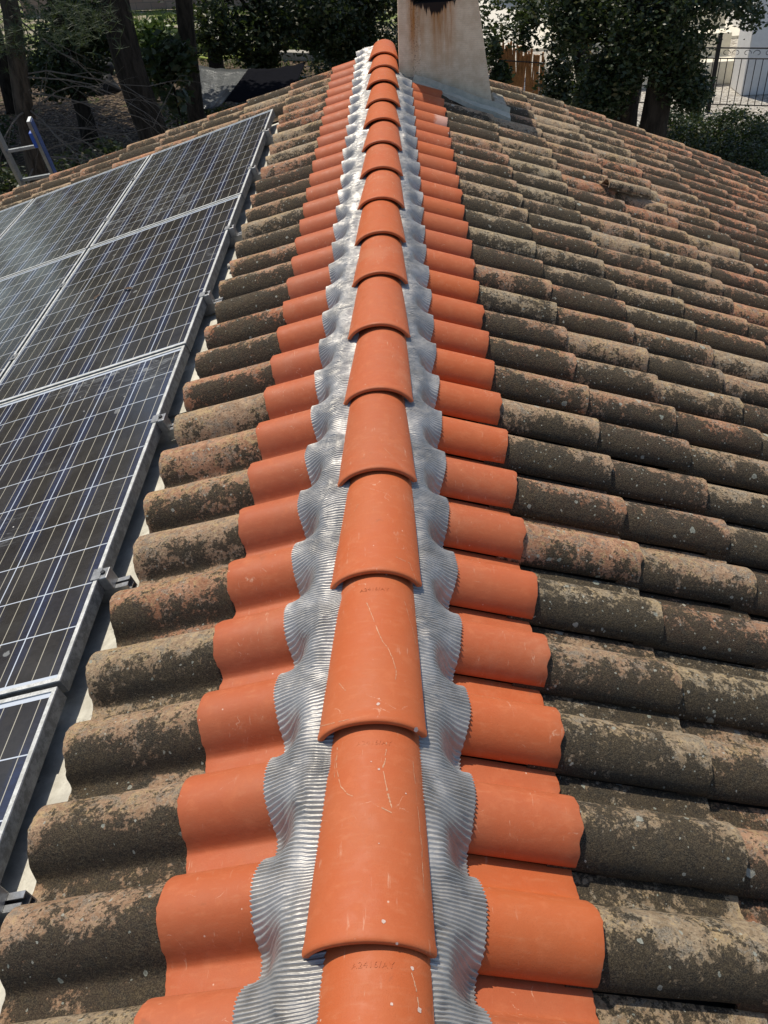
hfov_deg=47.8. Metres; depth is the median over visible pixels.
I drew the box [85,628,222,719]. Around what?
clay tile
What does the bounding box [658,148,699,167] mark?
clay tile
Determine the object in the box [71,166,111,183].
clay tile
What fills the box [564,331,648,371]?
clay tile
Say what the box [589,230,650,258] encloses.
clay tile
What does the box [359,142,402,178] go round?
ridge tile
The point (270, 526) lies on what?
new clay tile
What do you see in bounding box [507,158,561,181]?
clay tile
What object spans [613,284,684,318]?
clay tile
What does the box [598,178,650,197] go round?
loose tile
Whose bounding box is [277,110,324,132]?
clay tile
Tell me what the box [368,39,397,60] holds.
ridge tile
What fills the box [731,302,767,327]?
clay tile
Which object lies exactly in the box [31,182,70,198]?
clay tile
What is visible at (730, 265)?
clay tile
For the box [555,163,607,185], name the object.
clay tile
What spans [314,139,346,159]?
new clay tile
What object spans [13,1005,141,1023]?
clay tile
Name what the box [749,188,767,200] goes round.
clay tile
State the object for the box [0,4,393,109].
grass
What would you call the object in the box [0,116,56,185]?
ladder
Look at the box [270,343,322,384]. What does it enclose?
new clay tile
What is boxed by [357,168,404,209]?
ridge tile
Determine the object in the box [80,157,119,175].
clay tile
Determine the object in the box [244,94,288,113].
clay tile
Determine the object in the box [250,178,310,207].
clay tile
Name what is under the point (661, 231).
clay tile
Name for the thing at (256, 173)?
mounting rail
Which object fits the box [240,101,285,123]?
clay tile
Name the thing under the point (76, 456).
solar panel
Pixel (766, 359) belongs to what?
clay tile
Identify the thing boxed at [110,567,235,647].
clay tile
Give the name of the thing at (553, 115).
clay tile
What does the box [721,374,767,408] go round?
clay tile
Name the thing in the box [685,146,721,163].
clay tile
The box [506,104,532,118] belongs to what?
clay tile
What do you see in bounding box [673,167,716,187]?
clay tile
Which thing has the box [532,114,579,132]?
clay tile
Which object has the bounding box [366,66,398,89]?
ridge tile
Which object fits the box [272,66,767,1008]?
house
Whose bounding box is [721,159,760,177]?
clay tile
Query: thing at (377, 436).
ridge tile
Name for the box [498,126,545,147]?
clay tile
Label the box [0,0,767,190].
ground
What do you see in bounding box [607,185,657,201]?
clay tile
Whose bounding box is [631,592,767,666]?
clay tile
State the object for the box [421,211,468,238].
new clay tile
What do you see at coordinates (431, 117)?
new clay tile
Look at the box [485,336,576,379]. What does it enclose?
clay tile
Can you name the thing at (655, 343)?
clay tile
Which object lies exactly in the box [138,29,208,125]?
sapling
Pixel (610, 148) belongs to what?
clay tile
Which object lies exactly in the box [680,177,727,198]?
clay tile
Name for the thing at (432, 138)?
new clay tile
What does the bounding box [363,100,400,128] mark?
ridge tile
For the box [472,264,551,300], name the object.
clay tile
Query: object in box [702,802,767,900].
clay tile
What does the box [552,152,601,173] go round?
clay tile
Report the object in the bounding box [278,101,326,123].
clay tile
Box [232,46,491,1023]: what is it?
ridge flashing
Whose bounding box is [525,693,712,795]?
clay tile
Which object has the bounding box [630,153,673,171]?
clay tile
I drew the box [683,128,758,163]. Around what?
shrub
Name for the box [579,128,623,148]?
clay tile
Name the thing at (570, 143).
clay tile
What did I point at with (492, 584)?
new clay tile
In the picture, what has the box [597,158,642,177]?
clay tile
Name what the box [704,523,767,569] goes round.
clay tile
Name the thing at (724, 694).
clay tile
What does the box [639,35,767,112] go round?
iron fence
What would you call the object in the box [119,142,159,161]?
clay tile
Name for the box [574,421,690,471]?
clay tile
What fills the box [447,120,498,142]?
clay tile
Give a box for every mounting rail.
[0,886,36,924]
[9,290,223,360]
[58,225,242,288]
[90,567,137,603]
[103,165,261,221]
[131,128,273,180]
[151,413,174,443]
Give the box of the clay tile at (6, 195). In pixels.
[0,191,12,201]
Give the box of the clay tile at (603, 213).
[574,200,630,225]
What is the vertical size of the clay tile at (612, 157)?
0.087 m
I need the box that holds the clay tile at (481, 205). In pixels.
[461,194,527,223]
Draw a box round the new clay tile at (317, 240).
[295,227,335,254]
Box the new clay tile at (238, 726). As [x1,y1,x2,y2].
[197,678,284,772]
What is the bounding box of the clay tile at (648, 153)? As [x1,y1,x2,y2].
[624,143,666,161]
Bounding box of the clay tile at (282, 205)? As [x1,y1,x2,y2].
[245,192,307,222]
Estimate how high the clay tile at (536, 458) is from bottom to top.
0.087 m
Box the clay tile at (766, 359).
[764,345,767,362]
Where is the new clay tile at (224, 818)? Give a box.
[177,761,277,873]
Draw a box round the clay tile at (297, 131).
[272,120,322,143]
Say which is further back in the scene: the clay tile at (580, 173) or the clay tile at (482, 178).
the clay tile at (580, 173)
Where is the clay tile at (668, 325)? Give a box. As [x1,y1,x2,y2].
[624,305,696,341]
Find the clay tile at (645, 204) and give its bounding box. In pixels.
[615,191,667,214]
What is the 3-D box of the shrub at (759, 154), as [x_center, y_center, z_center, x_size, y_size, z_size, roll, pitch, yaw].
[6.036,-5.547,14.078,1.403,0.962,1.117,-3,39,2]
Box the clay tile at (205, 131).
[197,118,239,136]
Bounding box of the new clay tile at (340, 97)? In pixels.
[325,81,381,105]
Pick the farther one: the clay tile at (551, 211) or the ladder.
the ladder
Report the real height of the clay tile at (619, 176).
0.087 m
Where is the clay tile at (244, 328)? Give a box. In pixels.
[204,306,286,349]
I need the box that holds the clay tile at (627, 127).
[605,118,645,135]
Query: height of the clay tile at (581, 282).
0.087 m
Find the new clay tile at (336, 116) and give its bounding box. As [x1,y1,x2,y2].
[321,108,349,124]
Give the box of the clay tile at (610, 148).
[585,138,630,157]
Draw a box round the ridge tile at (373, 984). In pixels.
[316,944,434,1023]
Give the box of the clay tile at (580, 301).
[549,284,625,321]
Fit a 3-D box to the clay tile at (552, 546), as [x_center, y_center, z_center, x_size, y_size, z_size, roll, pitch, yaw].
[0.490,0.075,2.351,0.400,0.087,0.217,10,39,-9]
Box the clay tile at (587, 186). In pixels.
[561,174,615,198]
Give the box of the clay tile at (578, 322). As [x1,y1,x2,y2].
[555,307,634,344]
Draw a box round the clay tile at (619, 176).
[600,168,650,188]
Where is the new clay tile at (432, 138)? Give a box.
[415,129,451,148]
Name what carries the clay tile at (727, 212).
on the clay tile at (759, 224)
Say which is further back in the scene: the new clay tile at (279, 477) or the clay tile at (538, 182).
the clay tile at (538, 182)
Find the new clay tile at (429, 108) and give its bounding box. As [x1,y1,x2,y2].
[412,100,446,116]
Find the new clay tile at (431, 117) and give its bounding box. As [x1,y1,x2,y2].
[413,109,447,126]
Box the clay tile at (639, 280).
[603,264,672,296]
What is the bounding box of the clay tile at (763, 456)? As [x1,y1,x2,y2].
[741,433,767,461]
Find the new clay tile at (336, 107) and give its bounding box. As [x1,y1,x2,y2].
[323,99,350,114]
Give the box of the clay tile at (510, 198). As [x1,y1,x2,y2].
[458,179,522,207]
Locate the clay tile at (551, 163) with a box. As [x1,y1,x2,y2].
[501,147,556,168]
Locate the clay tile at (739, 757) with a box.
[676,719,767,806]
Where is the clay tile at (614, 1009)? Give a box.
[592,992,767,1023]
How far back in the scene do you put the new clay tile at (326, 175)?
4.38 m
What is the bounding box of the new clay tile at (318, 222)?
[299,209,337,235]
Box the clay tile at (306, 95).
[285,85,328,104]
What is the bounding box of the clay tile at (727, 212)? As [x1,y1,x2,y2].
[697,199,746,222]
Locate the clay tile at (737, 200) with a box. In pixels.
[727,194,767,213]
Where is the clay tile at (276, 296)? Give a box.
[215,283,289,323]
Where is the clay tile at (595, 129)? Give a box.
[573,120,616,138]
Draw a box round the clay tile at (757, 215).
[735,204,767,222]
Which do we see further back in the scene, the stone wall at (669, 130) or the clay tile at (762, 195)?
the stone wall at (669, 130)
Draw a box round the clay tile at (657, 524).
[600,498,730,554]
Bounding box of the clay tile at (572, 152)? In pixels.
[545,141,597,162]
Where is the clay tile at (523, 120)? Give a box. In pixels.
[510,113,535,127]
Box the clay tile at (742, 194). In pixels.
[716,182,758,202]
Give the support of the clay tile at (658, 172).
on the clay tile at (711, 190)
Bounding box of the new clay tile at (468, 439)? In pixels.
[437,416,507,463]
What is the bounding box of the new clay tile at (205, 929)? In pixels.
[156,862,261,995]
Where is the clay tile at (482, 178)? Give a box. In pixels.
[455,166,516,192]
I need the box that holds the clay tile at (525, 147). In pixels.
[499,136,551,157]
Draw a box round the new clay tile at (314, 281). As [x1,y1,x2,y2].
[286,267,331,299]
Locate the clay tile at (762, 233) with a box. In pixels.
[756,228,767,238]
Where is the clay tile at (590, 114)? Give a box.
[563,104,605,121]
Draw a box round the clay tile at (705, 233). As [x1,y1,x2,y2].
[678,221,730,245]
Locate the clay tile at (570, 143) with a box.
[541,132,591,152]
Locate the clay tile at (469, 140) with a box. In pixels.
[448,131,501,152]
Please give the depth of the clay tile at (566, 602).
2.13 m
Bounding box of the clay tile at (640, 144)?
[617,134,658,152]
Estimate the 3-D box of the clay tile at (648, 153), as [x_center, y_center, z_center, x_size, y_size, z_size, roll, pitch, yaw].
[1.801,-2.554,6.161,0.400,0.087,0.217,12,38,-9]
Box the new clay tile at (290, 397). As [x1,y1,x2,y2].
[263,375,318,419]
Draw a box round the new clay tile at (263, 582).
[227,547,300,617]
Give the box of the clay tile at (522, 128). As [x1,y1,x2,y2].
[493,117,541,136]
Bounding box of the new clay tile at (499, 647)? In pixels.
[448,606,550,686]
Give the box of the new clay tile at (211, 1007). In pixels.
[134,986,243,1023]
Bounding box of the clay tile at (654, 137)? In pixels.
[645,132,684,149]
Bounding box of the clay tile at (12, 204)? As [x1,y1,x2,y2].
[0,197,30,210]
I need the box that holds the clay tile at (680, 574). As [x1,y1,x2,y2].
[616,543,756,607]
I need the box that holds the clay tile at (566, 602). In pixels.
[506,566,663,646]
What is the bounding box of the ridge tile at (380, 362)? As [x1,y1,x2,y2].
[343,326,413,405]
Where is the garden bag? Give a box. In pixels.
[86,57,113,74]
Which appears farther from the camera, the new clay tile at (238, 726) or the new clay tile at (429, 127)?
the new clay tile at (429, 127)
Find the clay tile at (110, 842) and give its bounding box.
[27,782,186,902]
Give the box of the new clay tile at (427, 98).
[412,91,443,106]
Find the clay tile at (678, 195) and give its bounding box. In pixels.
[650,184,697,204]
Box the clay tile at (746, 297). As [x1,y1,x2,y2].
[722,284,767,310]
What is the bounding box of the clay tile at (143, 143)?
[126,133,165,151]
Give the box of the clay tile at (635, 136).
[611,126,651,143]
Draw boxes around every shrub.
[0,112,18,156]
[0,162,27,194]
[53,135,129,171]
[164,98,243,129]
[283,50,340,80]
[381,26,398,64]
[637,103,702,145]
[666,114,728,152]
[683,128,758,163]
[695,101,763,152]
[706,121,767,175]
[719,138,767,176]
[730,109,767,165]
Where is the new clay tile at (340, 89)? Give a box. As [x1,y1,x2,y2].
[326,81,382,96]
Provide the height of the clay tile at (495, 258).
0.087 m
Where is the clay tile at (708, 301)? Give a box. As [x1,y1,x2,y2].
[671,284,733,314]
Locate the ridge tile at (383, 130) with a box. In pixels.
[362,119,401,151]
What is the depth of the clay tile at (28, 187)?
6.71 m
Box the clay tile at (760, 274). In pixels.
[753,268,767,282]
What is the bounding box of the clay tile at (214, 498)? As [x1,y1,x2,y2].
[143,469,254,533]
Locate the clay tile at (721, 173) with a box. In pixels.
[699,163,740,182]
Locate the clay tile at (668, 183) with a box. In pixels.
[642,172,689,193]
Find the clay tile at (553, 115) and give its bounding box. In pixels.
[530,106,573,123]
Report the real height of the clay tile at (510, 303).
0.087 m
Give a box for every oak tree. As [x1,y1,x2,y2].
[0,0,112,144]
[0,31,14,113]
[99,0,166,140]
[157,0,370,68]
[175,0,204,123]
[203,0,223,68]
[272,0,397,64]
[478,0,601,107]
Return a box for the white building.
[547,0,767,95]
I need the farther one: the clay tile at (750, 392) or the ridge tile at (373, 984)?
the clay tile at (750, 392)
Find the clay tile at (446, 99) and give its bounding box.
[441,95,464,106]
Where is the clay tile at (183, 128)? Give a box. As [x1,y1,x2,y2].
[165,118,207,136]
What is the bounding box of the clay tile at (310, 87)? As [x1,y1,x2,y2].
[288,77,330,96]
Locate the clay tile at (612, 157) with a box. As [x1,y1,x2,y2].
[591,148,636,167]
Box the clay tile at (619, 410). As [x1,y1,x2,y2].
[564,389,675,436]
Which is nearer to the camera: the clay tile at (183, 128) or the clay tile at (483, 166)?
the clay tile at (483, 166)
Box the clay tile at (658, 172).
[636,162,680,182]
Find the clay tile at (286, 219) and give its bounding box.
[241,207,304,239]
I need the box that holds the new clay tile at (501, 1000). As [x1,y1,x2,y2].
[474,974,599,1023]
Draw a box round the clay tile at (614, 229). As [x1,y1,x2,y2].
[580,214,639,241]
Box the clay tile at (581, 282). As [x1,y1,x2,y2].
[542,265,615,298]
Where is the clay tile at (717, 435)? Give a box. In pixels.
[656,411,761,457]
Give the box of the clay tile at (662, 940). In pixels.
[565,872,767,1005]
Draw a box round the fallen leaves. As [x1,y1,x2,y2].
[0,21,490,191]
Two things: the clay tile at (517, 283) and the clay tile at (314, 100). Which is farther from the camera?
the clay tile at (314, 100)
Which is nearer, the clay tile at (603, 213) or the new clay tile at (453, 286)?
the new clay tile at (453, 286)
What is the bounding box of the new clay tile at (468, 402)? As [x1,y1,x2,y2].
[434,380,502,424]
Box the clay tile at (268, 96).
[246,86,290,105]
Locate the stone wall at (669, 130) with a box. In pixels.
[667,127,744,153]
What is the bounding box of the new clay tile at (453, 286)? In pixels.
[427,270,478,303]
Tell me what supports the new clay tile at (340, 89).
on the clay tile at (314, 100)
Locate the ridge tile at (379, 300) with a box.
[347,274,410,339]
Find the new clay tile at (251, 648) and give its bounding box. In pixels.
[213,607,294,689]
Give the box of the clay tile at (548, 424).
[478,398,599,450]
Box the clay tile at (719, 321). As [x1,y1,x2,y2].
[683,303,747,336]
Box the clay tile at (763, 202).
[758,199,767,205]
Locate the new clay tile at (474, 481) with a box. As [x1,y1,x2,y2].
[439,455,516,508]
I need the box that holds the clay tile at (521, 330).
[481,310,567,351]
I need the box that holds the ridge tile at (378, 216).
[354,199,405,245]
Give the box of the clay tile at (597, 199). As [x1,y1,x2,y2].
[566,187,624,211]
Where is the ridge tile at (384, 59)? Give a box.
[368,53,398,73]
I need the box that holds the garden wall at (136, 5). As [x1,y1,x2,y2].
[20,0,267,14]
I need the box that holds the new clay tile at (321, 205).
[303,193,339,217]
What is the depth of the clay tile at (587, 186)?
4.99 m
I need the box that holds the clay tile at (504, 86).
[489,79,521,93]
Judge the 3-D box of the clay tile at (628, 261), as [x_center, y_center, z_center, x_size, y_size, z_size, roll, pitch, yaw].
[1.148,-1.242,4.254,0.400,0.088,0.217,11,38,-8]
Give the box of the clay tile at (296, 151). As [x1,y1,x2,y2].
[266,140,317,165]
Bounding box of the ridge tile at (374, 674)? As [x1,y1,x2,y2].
[317,573,426,740]
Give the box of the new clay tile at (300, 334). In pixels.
[276,315,325,352]
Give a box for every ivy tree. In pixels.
[521,0,698,126]
[603,0,767,137]
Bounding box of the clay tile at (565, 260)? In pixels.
[534,244,604,277]
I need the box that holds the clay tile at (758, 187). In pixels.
[741,179,767,193]
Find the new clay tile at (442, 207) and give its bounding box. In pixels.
[421,195,464,220]
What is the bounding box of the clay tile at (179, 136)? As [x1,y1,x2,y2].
[160,126,201,145]
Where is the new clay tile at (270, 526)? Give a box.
[238,495,305,557]
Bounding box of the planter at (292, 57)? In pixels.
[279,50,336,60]
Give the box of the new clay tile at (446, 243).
[423,229,471,258]
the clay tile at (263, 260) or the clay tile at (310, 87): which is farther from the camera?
the clay tile at (310, 87)
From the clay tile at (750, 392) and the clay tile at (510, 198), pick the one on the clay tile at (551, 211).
the clay tile at (510, 198)
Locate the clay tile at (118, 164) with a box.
[112,151,154,168]
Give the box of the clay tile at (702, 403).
[643,380,743,424]
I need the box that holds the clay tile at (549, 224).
[526,212,590,240]
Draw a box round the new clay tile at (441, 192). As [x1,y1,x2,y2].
[419,180,462,203]
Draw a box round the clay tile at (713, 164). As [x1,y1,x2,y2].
[692,154,730,172]
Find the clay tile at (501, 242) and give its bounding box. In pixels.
[466,226,535,258]
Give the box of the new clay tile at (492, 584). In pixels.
[443,547,537,618]
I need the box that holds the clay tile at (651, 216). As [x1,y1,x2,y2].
[624,204,678,228]
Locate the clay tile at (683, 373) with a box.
[645,353,723,393]
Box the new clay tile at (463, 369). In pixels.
[432,348,494,389]
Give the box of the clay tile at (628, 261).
[596,247,660,276]
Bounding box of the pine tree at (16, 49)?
[0,0,215,183]
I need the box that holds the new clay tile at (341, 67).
[332,55,375,73]
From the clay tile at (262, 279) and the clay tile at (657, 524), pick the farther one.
the clay tile at (262, 279)
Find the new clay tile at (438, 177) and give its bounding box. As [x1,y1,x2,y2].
[418,166,458,188]
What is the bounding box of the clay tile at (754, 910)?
[735,897,767,1013]
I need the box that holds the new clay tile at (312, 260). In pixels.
[291,245,334,275]
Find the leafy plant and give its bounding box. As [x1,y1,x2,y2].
[686,97,713,120]
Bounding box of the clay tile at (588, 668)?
[511,626,682,714]
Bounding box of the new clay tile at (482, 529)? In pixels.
[443,499,525,559]
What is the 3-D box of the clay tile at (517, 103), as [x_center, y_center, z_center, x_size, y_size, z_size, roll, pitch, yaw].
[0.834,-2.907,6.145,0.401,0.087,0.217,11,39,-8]
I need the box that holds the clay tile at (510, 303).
[476,285,556,324]
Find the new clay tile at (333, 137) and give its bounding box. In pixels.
[317,119,379,147]
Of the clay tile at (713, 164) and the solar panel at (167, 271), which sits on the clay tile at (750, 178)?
the clay tile at (713, 164)
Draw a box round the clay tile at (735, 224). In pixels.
[709,212,756,234]
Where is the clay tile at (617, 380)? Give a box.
[555,357,659,400]
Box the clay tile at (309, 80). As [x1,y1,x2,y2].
[290,70,332,89]
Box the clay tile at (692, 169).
[666,159,709,177]
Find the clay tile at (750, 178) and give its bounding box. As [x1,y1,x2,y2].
[731,169,767,186]
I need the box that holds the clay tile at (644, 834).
[545,775,747,892]
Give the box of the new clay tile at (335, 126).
[319,118,348,135]
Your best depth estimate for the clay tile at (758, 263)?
4.84 m
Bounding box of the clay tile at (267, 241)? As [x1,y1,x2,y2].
[235,224,300,258]
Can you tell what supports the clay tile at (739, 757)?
on the outlying clay tiles at (766, 1015)
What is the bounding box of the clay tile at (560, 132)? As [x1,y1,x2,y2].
[536,122,584,142]
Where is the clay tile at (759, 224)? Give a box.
[746,217,767,230]
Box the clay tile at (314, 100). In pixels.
[283,93,327,113]
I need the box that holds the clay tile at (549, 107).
[526,98,568,115]
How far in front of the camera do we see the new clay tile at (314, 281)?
3.41 m
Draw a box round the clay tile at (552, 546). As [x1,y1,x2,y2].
[496,514,642,582]
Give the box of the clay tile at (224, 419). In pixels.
[173,392,269,446]
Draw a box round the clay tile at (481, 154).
[450,142,508,165]
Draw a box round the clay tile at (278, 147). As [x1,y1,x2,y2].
[269,130,319,154]
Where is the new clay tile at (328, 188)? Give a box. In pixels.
[306,172,368,201]
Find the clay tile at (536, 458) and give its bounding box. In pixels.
[483,434,613,490]
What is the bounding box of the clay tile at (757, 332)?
[747,322,767,345]
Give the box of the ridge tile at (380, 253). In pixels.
[352,233,407,286]
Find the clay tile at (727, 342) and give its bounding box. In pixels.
[694,324,765,361]
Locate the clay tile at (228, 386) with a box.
[183,361,275,411]
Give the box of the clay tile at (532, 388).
[479,365,588,414]
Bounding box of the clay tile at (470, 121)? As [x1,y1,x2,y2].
[445,111,497,132]
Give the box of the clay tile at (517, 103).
[504,97,530,109]
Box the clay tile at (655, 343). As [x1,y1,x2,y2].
[632,328,713,367]
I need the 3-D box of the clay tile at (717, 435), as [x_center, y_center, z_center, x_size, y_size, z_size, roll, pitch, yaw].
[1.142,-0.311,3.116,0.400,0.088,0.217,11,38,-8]
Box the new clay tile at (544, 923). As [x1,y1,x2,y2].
[466,854,604,987]
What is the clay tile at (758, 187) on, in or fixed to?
on the outlying clay tiles at (766, 1015)
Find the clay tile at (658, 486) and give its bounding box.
[584,459,708,512]
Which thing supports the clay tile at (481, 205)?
on the clay tile at (549, 224)
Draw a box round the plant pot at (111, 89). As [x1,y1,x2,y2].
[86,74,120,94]
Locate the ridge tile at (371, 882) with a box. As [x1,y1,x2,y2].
[302,724,436,958]
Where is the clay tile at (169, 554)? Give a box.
[133,514,246,586]
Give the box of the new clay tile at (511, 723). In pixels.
[452,674,564,767]
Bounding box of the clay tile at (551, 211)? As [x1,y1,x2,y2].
[520,198,580,223]
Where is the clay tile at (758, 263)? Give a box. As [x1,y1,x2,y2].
[739,252,767,271]
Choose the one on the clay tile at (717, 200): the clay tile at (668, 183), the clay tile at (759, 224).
the clay tile at (668, 183)
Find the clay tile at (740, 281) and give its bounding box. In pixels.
[710,267,767,294]
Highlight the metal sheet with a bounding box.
[0,122,278,1012]
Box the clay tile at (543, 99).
[522,90,563,107]
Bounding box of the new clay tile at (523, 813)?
[459,756,583,867]
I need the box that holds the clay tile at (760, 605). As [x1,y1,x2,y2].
[729,564,767,616]
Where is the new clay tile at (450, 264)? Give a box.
[423,248,475,279]
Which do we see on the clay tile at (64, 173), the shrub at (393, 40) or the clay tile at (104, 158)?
the clay tile at (104, 158)
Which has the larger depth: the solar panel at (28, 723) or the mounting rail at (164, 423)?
the mounting rail at (164, 423)
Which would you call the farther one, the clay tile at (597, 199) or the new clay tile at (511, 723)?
the clay tile at (597, 199)
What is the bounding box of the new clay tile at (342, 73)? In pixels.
[331,67,354,80]
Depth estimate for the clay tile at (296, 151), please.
4.92 m
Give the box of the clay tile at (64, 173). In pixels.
[49,163,88,180]
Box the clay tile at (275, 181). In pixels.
[255,164,313,193]
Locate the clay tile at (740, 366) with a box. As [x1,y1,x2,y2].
[711,349,767,383]
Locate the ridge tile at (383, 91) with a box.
[365,82,400,108]
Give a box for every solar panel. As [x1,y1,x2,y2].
[0,155,149,279]
[0,194,244,403]
[0,199,33,237]
[0,249,86,379]
[0,345,189,699]
[0,687,66,882]
[90,109,274,247]
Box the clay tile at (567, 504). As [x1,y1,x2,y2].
[488,474,626,535]
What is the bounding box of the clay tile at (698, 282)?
[660,265,723,295]
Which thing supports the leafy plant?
on the ground at (19, 156)
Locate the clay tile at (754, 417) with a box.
[732,403,767,433]
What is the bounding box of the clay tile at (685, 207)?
[658,194,709,218]
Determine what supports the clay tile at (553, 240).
on the clay tile at (628, 261)
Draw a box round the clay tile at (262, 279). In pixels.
[219,261,293,299]
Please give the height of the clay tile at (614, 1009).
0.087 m
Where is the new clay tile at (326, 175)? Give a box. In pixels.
[309,164,343,186]
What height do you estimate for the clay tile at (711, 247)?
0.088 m
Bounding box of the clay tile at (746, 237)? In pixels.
[718,224,767,248]
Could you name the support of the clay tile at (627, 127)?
on the clay tile at (654, 137)
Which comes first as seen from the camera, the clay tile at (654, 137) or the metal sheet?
the metal sheet
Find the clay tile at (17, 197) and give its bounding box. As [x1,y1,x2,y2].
[2,187,40,205]
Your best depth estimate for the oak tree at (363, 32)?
17.53 m
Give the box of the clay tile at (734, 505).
[689,483,767,529]
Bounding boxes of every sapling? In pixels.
[133,11,178,126]
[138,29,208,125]
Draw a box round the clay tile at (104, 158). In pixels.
[88,148,126,166]
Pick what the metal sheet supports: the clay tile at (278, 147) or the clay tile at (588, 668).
the clay tile at (278, 147)
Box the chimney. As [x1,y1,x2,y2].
[397,0,510,120]
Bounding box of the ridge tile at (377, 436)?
[337,391,416,486]
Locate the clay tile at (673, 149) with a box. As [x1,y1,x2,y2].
[651,140,691,157]
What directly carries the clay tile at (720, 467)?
on the outlying clay tiles at (766, 1015)
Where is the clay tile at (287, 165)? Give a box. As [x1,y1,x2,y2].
[260,152,315,178]
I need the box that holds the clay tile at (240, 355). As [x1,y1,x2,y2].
[195,332,280,378]
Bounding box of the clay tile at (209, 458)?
[159,428,261,488]
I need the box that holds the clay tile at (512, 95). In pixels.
[490,86,526,101]
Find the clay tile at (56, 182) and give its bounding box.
[41,172,79,190]
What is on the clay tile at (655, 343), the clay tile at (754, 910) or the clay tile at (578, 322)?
the clay tile at (578, 322)
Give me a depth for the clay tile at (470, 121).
5.37 m
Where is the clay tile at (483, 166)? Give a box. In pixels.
[453,153,512,179]
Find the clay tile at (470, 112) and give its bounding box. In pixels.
[444,102,493,122]
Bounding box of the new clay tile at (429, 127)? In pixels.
[414,119,449,136]
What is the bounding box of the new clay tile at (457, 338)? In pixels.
[430,319,488,358]
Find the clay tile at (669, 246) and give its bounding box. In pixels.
[639,232,697,259]
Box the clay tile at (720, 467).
[667,445,767,493]
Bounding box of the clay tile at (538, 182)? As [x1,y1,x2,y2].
[511,170,567,195]
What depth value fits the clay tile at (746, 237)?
5.18 m
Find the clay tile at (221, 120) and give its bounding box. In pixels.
[202,110,243,129]
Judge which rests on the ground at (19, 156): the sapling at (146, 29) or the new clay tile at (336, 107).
the sapling at (146, 29)
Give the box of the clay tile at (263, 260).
[229,242,297,277]
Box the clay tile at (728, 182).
[709,173,748,191]
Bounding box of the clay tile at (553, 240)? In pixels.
[531,228,597,258]
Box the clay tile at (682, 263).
[649,248,711,277]
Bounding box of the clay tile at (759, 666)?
[749,616,767,669]
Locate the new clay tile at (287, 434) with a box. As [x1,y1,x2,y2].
[256,409,317,459]
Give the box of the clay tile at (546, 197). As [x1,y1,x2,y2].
[516,183,574,209]
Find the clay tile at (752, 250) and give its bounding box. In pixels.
[730,239,767,259]
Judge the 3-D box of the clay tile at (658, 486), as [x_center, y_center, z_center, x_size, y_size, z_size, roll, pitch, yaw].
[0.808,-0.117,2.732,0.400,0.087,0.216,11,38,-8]
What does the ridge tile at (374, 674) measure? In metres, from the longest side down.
0.448 x 0.208 x 0.056 m
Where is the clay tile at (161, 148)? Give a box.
[155,135,197,152]
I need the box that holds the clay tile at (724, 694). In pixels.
[652,650,767,733]
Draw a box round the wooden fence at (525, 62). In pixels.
[497,39,545,93]
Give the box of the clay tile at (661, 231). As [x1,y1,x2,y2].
[630,217,687,243]
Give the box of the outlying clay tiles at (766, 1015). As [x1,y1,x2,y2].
[762,493,767,1021]
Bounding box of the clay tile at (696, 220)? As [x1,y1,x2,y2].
[667,208,719,231]
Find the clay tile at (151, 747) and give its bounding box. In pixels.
[62,698,205,800]
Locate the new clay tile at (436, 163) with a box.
[417,152,456,174]
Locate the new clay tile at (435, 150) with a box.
[416,140,453,160]
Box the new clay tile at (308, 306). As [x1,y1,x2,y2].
[283,289,328,324]
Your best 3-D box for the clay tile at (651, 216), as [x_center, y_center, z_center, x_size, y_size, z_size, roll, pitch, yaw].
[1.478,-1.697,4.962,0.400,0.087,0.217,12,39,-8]
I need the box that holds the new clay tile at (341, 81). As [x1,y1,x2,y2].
[328,74,384,88]
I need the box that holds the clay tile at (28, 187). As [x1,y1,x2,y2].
[13,177,48,195]
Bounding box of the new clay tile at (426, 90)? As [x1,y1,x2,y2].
[385,81,442,97]
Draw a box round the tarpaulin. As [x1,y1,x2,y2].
[199,62,305,109]
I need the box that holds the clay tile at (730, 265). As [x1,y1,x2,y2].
[697,250,753,277]
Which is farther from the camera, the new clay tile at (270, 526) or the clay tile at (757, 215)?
the clay tile at (757, 215)
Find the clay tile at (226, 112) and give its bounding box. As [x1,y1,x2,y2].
[207,103,247,120]
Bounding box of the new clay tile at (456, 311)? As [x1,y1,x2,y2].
[428,293,484,329]
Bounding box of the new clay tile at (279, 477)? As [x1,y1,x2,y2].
[247,449,311,504]
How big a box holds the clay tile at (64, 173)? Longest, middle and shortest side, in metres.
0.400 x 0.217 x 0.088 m
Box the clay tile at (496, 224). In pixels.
[463,209,531,240]
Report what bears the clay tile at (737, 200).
on the clay tile
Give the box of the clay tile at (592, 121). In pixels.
[569,112,611,129]
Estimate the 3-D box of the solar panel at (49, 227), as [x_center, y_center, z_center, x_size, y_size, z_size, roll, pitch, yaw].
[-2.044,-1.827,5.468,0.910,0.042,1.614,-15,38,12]
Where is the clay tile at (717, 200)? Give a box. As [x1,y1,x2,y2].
[689,188,735,209]
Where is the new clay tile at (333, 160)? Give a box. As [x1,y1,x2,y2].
[312,145,370,171]
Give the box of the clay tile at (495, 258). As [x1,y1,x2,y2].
[470,244,542,277]
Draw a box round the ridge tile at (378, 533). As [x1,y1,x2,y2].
[330,471,421,589]
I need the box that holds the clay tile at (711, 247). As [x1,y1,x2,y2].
[687,235,739,260]
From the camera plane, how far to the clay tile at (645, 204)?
5.06 m
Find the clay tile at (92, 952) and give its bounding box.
[0,882,166,1023]

